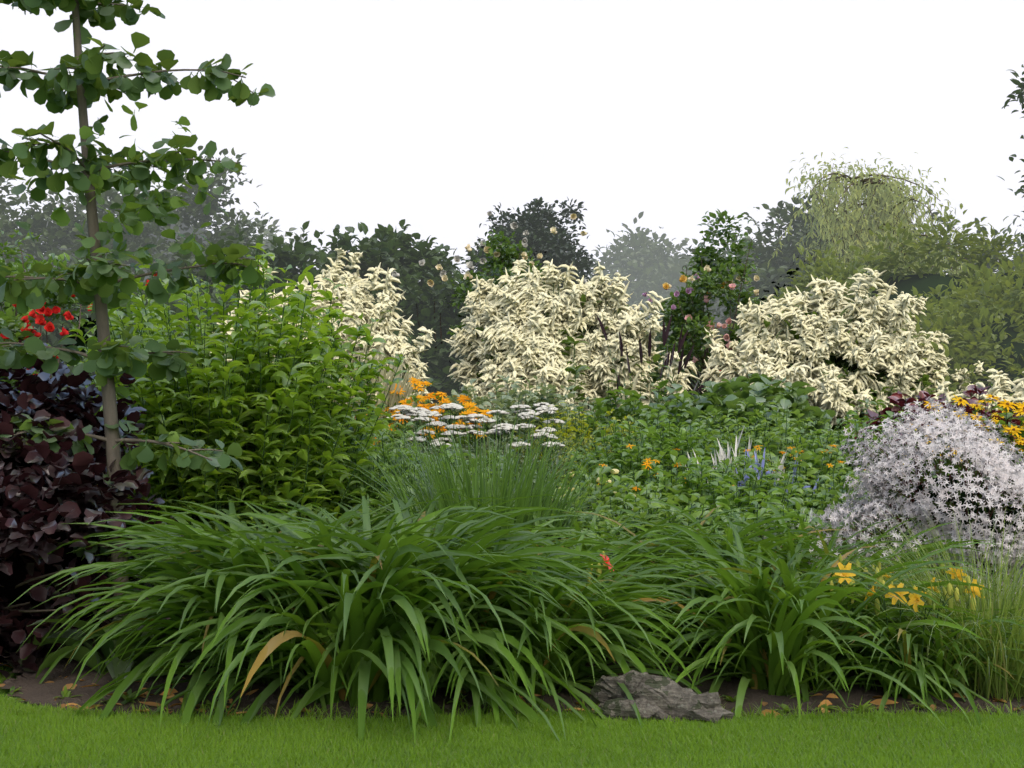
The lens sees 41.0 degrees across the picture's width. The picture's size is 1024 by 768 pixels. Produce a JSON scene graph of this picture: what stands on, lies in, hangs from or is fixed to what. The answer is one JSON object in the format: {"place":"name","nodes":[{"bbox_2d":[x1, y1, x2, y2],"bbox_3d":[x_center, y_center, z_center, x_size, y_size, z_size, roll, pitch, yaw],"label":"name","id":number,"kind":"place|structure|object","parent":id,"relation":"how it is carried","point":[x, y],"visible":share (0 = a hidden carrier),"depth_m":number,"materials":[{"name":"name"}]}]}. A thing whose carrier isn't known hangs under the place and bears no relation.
{"place":"outdoors","nodes":[
{"label":"outdoors","id":0,"kind":"place"},
{"bbox_2d":[0,663,54,707],"bbox_3d":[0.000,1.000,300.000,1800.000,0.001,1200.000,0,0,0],"label":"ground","id":1,"kind":"structure","parent":0,"point":[6,691],"depth_m":4.65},
{"bbox_2d":[0,141,126,313],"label":"tree","id":2,"kind":"object","parent":1,"relation":"on","point":[5,224],"visible":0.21,"depth_m":43.28,"materials":[{"name":"green plant"}]},
{"bbox_2d":[0,167,194,281],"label":"tree","id":3,"kind":"object","parent":1,"relation":"on","point":[133,243],"visible":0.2,"depth_m":43.66,"materials":[{"name":"green plant"}]},
{"bbox_2d":[98,146,288,273],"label":"tree","id":4,"kind":"object","parent":1,"relation":"on","point":[191,214],"visible":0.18,"depth_m":47.45,"materials":[{"name":"green plant"}]},
{"bbox_2d":[209,210,309,276],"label":"tree","id":5,"kind":"object","parent":1,"relation":"on","point":[266,232],"visible":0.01,"depth_m":59.76,"materials":[{"name":"green plant"}]},
{"bbox_2d":[0,663,1023,767],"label":"lawn","id":6,"kind":"structure","parent":1,"relation":"on","point":[91,739],"depth_m":3.75,"materials":[{"name":"green plant"}]},
{"bbox_2d":[452,197,603,298],"bbox_3d":[0.338,-1.162,24.087,2.804,4.344,3.217,0,0,0],"label":"dark tree","id":7,"kind":"object","parent":1,"relation":"on","point":[559,248],"visible":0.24,"depth_m":23.70,"materials":[{"name":"green plant"}]},
{"bbox_2d":[587,271,627,302],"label":"tree","id":8,"kind":"object","parent":1,"relation":"on","point":[590,275],"depth_m":83.89,"materials":[{"name":"green plant"}]},
{"bbox_2d":[589,211,689,331],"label":"tree","id":9,"kind":"object","parent":1,"relation":"on","point":[635,262],"visible":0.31,"depth_m":83.59,"materials":[{"name":"green plant"}]},
{"bbox_2d":[596,314,711,416],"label":"flower spikes","id":10,"kind":"object","parent":1,"relation":"on","point":[664,338],"visible":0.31,"depth_m":10.90,"materials":[{"name":"purple plant"}]},
{"bbox_2d":[633,242,732,334],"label":"tree","id":11,"kind":"object","parent":1,"relation":"on","point":[672,274],"visible":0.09,"depth_m":69.96,"materials":[{"name":"green plant"}]},
{"bbox_2d":[659,232,790,338],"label":"tree","id":12,"kind":"object","parent":1,"relation":"on","point":[716,306],"visible":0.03,"depth_m":59.91,"materials":[{"name":"green plant"}]},
{"bbox_2d":[685,425,786,486],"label":"white flower spikes","id":13,"kind":"object","parent":1,"relation":"on","point":[721,456],"visible":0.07,"depth_m":6.94,"materials":[{"name":"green plant"}]},
{"bbox_2d":[679,176,866,339],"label":"tree","id":14,"kind":"object","parent":1,"relation":"on","point":[775,275],"visible":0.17,"depth_m":41.59,"materials":[{"name":"green plant"}]},
{"bbox_2d":[736,448,830,504],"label":"blue flower spikes","id":15,"kind":"object","parent":1,"relation":"on","point":[763,463],"visible":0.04,"depth_m":6.43,"materials":[{"name":"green plant"}]},
{"bbox_2d":[767,147,992,277],"bbox_3d":[6.043,-1.391,22.305,4.277,4.817,3.254,0,0,0],"label":"weeping tree","id":16,"kind":"object","parent":1,"relation":"on","point":[884,194],"visible":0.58,"depth_m":21.77,"materials":[{"name":"green plant"}]},
{"bbox_2d":[791,188,970,273],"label":"tree","id":17,"kind":"object","parent":1,"relation":"on","point":[935,213],"depth_m":44.29,"materials":[{"name":"green plant"}]},
{"bbox_2d":[943,217,1023,276],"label":"tree","id":18,"kind":"object","parent":1,"relation":"on","point":[1009,230],"visible":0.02,"depth_m":39.90,"materials":[{"name":"green plant"}]},
{"bbox_2d":[998,64,1023,238],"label":"tree","id":19,"kind":"object","parent":1,"relation":"on","point":[1020,93],"visible":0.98,"depth_m":16.17,"materials":[{"name":"green plant"}]},
{"bbox_2d":[0,0,1023,283],"bbox_3d":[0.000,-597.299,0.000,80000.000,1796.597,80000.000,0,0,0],"label":"sky","id":20,"kind":"structure","parent":0,"point":[450,122],"depth_m":7260.55,"materials":[{"name":"white"}]},
{"bbox_2d":[0,548,1023,720],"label":"bed soil","id":21,"kind":"structure","parent":0,"point":[33,690],"depth_m":4.31,"materials":[{"name":"brown soil"}]},
{"bbox_2d":[0,333,184,678],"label":"purple shrub","id":22,"kind":"object","parent":21,"relation":"on","point":[46,491],"visible":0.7,"depth_m":4.68,"materials":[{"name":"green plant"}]},
{"bbox_2d":[0,229,186,415],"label":"red rose","id":23,"kind":"object","parent":21,"relation":"on","point":[18,324],"visible":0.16,"depth_m":8.93,"materials":[{"name":"green plant"}]},
{"bbox_2d":[20,610,201,682],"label":"leaves","id":24,"kind":"object","parent":21,"relation":"on","point":[104,652],"visible":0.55,"depth_m":4.54,"materials":[{"name":"green plant"}]},
{"bbox_2d":[0,0,274,618],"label":"ginkgo","id":25,"kind":"object","parent":21,"relation":"on","point":[102,286],"visible":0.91,"depth_m":4.77,"materials":[{"name":"green plant"}]},
{"bbox_2d":[66,243,408,587],"bbox_3d":[-1.304,0.182,6.283,1.435,1.639,1.556,0,0,-42],"label":"shrub","id":26,"kind":"object","parent":21,"relation":"on","point":[279,409],"visible":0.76,"depth_m":5.93,"materials":[{"name":"green plant"}]},
{"bbox_2d":[11,492,475,731],"bbox_3d":[-0.856,0.864,4.566,1.710,0.933,1.750,0,0,0],"label":"daylily","id":27,"kind":"object","parent":21,"relation":"on","point":[145,567],"visible":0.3,"depth_m":4.25,"materials":[{"name":"green plant"}]},
{"bbox_2d":[209,248,435,434],"bbox_3d":[-1.702,-0.055,10.979,2.212,2.117,1.956,0,0,0],"label":"persicaria","id":28,"kind":"object","parent":21,"relation":"on","point":[355,299],"visible":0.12,"depth_m":10.87,"materials":[{"name":"beige plant"}]},
{"bbox_2d":[58,488,674,745],"bbox_3d":[-0.461,0.841,4.453,1.933,1.019,1.865,0,0,0],"label":"daylily","id":29,"kind":"object","parent":21,"relation":"on","point":[394,642],"visible":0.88,"depth_m":4.11,"materials":[{"name":"green plant"}]},
{"bbox_2d":[310,343,429,469],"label":"pale grass","id":30,"kind":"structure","parent":21,"relation":"on","point":[393,399],"depth_m":9.43,"materials":[{"name":"plant"}]},
{"bbox_2d":[320,402,421,480],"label":"plant","id":31,"kind":"object","parent":21,"relation":"on","point":[376,443],"visible":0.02,"depth_m":7.83,"materials":[{"name":"green plant"}]},
{"bbox_2d":[0,219,797,442],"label":"hedge shrubs","id":32,"kind":"object","parent":21,"relation":"on","point":[425,304],"visible":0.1,"depth_m":15.29,"materials":[{"name":"green plant"}]},
{"bbox_2d":[352,211,611,335],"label":"cream rose","id":33,"kind":"object","parent":32,"relation":"attached to","point":[511,254],"visible":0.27,"depth_m":14.68,"materials":[{"name":"green plant"}]},
{"bbox_2d":[305,425,513,525],"bbox_3d":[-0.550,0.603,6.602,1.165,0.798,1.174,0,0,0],"label":"ornamental grass","id":34,"kind":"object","parent":21,"relation":"on","point":[366,466],"depth_m":6.34,"materials":[{"name":"green plant"}]},
{"bbox_2d":[254,494,594,567],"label":"daylily","id":35,"kind":"object","parent":21,"relation":"on","point":[361,515],"visible":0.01,"depth_m":5.28,"materials":[{"name":"green plant"}]},
{"bbox_2d":[355,377,498,464],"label":"flowers","id":36,"kind":"object","parent":21,"relation":"on","point":[469,407],"visible":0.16,"depth_m":9.18,"materials":[{"name":"orange plant"}]},
{"bbox_2d":[278,519,678,741],"bbox_3d":[-0.149,0.859,4.461,1.298,0.810,1.372,0,0,-17],"label":"daylily","id":37,"kind":"object","parent":21,"relation":"on","point":[433,672],"visible":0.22,"depth_m":4.18,"materials":[{"name":"green plant"}]},
{"bbox_2d":[377,402,580,486],"bbox_3d":[-0.217,0.556,8.312,1.365,0.889,1.378,0,0,0],"label":"yarrow","id":38,"kind":"object","parent":21,"relation":"on","point":[423,413],"visible":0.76,"depth_m":8.09,"materials":[{"name":"white plant"}]},
{"bbox_2d":[335,397,624,548],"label":"ornamental grass","id":39,"kind":"object","parent":21,"relation":"on","point":[541,484],"depth_m":5.41,"materials":[{"name":"green plant"}]},
{"bbox_2d":[410,443,567,497],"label":"plant","id":40,"kind":"object","parent":21,"relation":"on","point":[487,459],"visible":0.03,"depth_m":7.19,"materials":[{"name":"green plant"}]},
{"bbox_2d":[414,375,600,474],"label":"flowering plant","id":41,"kind":"object","parent":21,"relation":"on","point":[503,401],"visible":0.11,"depth_m":9.59,"materials":[{"name":"green plant"}]},
{"bbox_2d":[0,663,1023,720],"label":"bed litter","id":42,"kind":"object","parent":21,"relation":"on","point":[823,706],"visible":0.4,"depth_m":4.11,"materials":[{"name":"brown soil"}]},
{"bbox_2d":[355,528,717,739],"bbox_3d":[0.019,0.883,4.509,1.370,0.770,1.339,0,0,18],"label":"daylily","id":43,"kind":"object","parent":21,"relation":"on","point":[593,637],"visible":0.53,"depth_m":4.26,"materials":[{"name":"green plant"}]},
{"bbox_2d":[443,259,700,473],"bbox_3d":[0.499,-0.048,11.934,2.080,2.104,2.091,0,0,-8],"label":"persicaria","id":44,"kind":"object","parent":21,"relation":"on","point":[551,332],"visible":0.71,"depth_m":11.60,"materials":[{"name":"beige plant"}]},
{"bbox_2d":[514,494,636,553],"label":"plant","id":45,"kind":"object","parent":21,"relation":"on","point":[585,519],"visible":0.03,"depth_m":5.59,"materials":[{"name":"green plant"}]},
{"bbox_2d":[510,401,653,508],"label":"plant","id":46,"kind":"object","parent":21,"relation":"on","point":[568,433],"visible":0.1,"depth_m":8.36,"materials":[{"name":"green plant"}]},
{"bbox_2d":[552,466,642,516],"bbox_3d":[0.421,0.696,6.501,0.602,0.611,0.588,0,0,35],"label":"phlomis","id":47,"kind":"object","parent":21,"relation":"on","point":[614,471],"visible":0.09,"depth_m":6.51,"materials":[{"name":"green plant"}]},
{"bbox_2d":[446,492,755,671],"bbox_3d":[0.178,0.822,5.175,1.562,0.871,1.483,0,0,-33],"label":"daylily","id":48,"kind":"object","parent":21,"relation":"on","point":[627,538],"visible":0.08,"depth_m":5.04,"materials":[{"name":"green plant"}]},
{"bbox_2d":[533,466,690,529],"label":"plant","id":49,"kind":"object","parent":21,"relation":"on","point":[617,485],"visible":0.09,"depth_m":6.16,"materials":[{"name":"green plant"}]},
{"bbox_2d":[567,525,687,573],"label":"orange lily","id":50,"kind":"object","parent":21,"relation":"on","point":[618,533],"visible":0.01,"depth_m":5.34,"materials":[{"name":"green plant"}]},
{"bbox_2d":[556,380,742,477],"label":"flowering plant","id":51,"kind":"object","parent":21,"relation":"on","point":[631,406],"visible":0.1,"depth_m":9.32,"materials":[{"name":"green plant"}]},
{"bbox_2d":[561,541,738,667],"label":"daylily","id":52,"kind":"object","parent":21,"relation":"on","point":[702,645],"visible":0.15,"depth_m":4.79,"materials":[{"name":"green plant"}]},
{"bbox_2d":[579,491,744,570],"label":"plant","id":53,"kind":"object","parent":21,"relation":"on","point":[658,513],"visible":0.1,"depth_m":5.57,"materials":[{"name":"green plant"}]},
{"bbox_2d":[590,670,734,723],"bbox_3d":[0.462,0.940,4.089,0.472,0.168,0.253,0,0,0],"label":"rock","id":54,"kind":"object","parent":21,"relation":"on","point":[657,697],"visible":0.62,"depth_m":4.03,"materials":[{"name":"grey stone"}]},
{"bbox_2d":[593,444,734,498],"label":"flowering plant","id":55,"kind":"object","parent":21,"relation":"on","point":[648,473],"visible":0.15,"depth_m":6.54,"materials":[{"name":"green plant"}]},
{"bbox_2d":[563,409,769,507],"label":"leafy plant","id":56,"kind":"object","parent":21,"relation":"on","point":[643,446],"visible":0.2,"depth_m":7.39,"materials":[{"name":"green plant"}]},
{"bbox_2d":[642,209,761,419],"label":"rose bush","id":57,"kind":"object","parent":21,"relation":"on","point":[683,304],"visible":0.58,"depth_m":12.77,"materials":[{"name":"green plant"}]},
{"bbox_2d":[612,448,830,528],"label":"leafy plant","id":58,"kind":"object","parent":21,"relation":"on","point":[720,486],"visible":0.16,"depth_m":6.08,"materials":[{"name":"green plant"}]},
{"bbox_2d":[534,500,920,680],"bbox_3d":[0.732,0.849,5.277,1.565,0.833,1.745,0,0,-44],"label":"daylily","id":59,"kind":"object","parent":21,"relation":"on","point":[766,542],"visible":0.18,"depth_m":5.05,"materials":[{"name":"green plant"}]},
{"bbox_2d":[660,373,835,458],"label":"leafy plant","id":60,"kind":"object","parent":21,"relation":"on","point":[793,397],"visible":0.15,"depth_m":9.70,"materials":[{"name":"green plant"}]},
{"bbox_2d":[705,463,809,510],"bbox_3d":[1.143,0.679,6.256,0.505,0.646,0.476,0,0,-10],"label":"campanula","id":61,"kind":"object","parent":21,"relation":"on","point":[746,480],"visible":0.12,"depth_m":6.20,"materials":[{"name":"green plant"}]},
{"bbox_2d":[668,401,873,493],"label":"leafy plant","id":62,"kind":"object","parent":21,"relation":"on","point":[780,431],"visible":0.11,"depth_m":7.68,"materials":[{"name":"green plant"}]},
{"bbox_2d":[694,494,855,558],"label":"leafy plant","id":63,"kind":"object","parent":21,"relation":"on","point":[765,508],"visible":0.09,"depth_m":5.54,"materials":[{"name":"green plant"}]},
{"bbox_2d":[747,505,854,545],"bbox_3d":[1.161,0.747,5.605,0.472,0.508,0.453,0,0,0],"label":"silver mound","id":64,"kind":"object","parent":21,"relation":"on","point":[791,526],"depth_m":5.58,"materials":[{"name":"green plant"}]},
{"bbox_2d":[596,518,1009,728],"bbox_3d":[0.946,0.890,4.511,1.407,0.812,1.428,0,0,-37],"label":"daylily","id":65,"kind":"object","parent":21,"relation":"on","point":[763,641],"visible":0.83,"depth_m":4.32,"materials":[{"name":"green plant"}]},
{"bbox_2d":[735,435,873,503],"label":"leafy plant","id":66,"kind":"object","parent":21,"relation":"on","point":[775,461],"visible":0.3,"depth_m":6.79,"materials":[{"name":"green plant"}]},
{"bbox_2d":[626,501,1011,644],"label":"daylily","id":67,"kind":"object","parent":21,"relation":"on","point":[792,546],"visible":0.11,"depth_m":5.01,"materials":[{"name":"green plant"}]},
{"bbox_2d":[742,468,897,550],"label":"leafy plant","id":68,"kind":"object","parent":21,"relation":"on","point":[837,491],"visible":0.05,"depth_m":6.17,"materials":[{"name":"green plant"}]},
{"bbox_2d":[699,268,983,442],"bbox_3d":[2.844,-0.004,11.958,2.475,2.017,2.096,0,0,0],"label":"persicaria","id":69,"kind":"object","parent":21,"relation":"on","point":[864,353],"visible":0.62,"depth_m":11.52,"materials":[{"name":"beige plant"}]},
{"bbox_2d":[768,410,948,493],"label":"leafy plant","id":70,"kind":"object","parent":21,"relation":"on","point":[817,440],"visible":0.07,"depth_m":7.41,"materials":[{"name":"green plant"}]},
{"bbox_2d":[694,203,1023,403],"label":"tree","id":71,"kind":"object","parent":21,"relation":"on","point":[978,315],"visible":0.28,"depth_m":14.22,"materials":[{"name":"green plant"}]},
{"bbox_2d":[809,398,953,447],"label":"leafy plant","id":72,"kind":"object","parent":21,"relation":"on","point":[856,417],"visible":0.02,"depth_m":9.39,"materials":[{"name":"green plant"}]},
{"bbox_2d":[791,496,1023,701],"bbox_3d":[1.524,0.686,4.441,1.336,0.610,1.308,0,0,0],"label":"fine grass","id":73,"kind":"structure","parent":21,"relation":"on","point":[1004,686],"depth_m":4.29,"materials":[{"name":"green plant"}]},
{"bbox_2d":[792,554,1023,724],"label":"daylily","id":74,"kind":"object","parent":21,"relation":"on","point":[910,648],"visible":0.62,"depth_m":4.26,"materials":[{"name":"green plant"}]},
{"bbox_2d":[797,397,1023,621],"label":"flowering shrub","id":75,"kind":"object","parent":21,"relation":"on","point":[943,494],"visible":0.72,"depth_m":5.19,"materials":[{"name":"white plant"}]},
{"bbox_2d":[844,384,1023,479],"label":"flowering plant","id":76,"kind":"object","parent":21,"relation":"on","point":[898,400],"visible":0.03,"depth_m":7.85,"materials":[{"name":"purple plant"}]},
{"bbox_2d":[878,394,1023,481],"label":"rudbeckia","id":77,"kind":"object","parent":21,"relation":"on","point":[1006,414],"visible":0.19,"depth_m":7.20,"materials":[{"name":"yellow plant"}]},
{"bbox_2d":[887,460,1022,595],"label":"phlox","id":78,"kind":"object","parent":21,"relation":"on","point":[988,492],"visible":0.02,"depth_m":6.03,"materials":[{"name":"green plant"}]},
{"bbox_2d":[934,368,1023,426],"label":"persicaria","id":79,"kind":"object","parent":21,"relation":"on","point":[1000,386],"visible":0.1,"depth_m":9.43,"materials":[{"name":"beige plant"}]}
]}

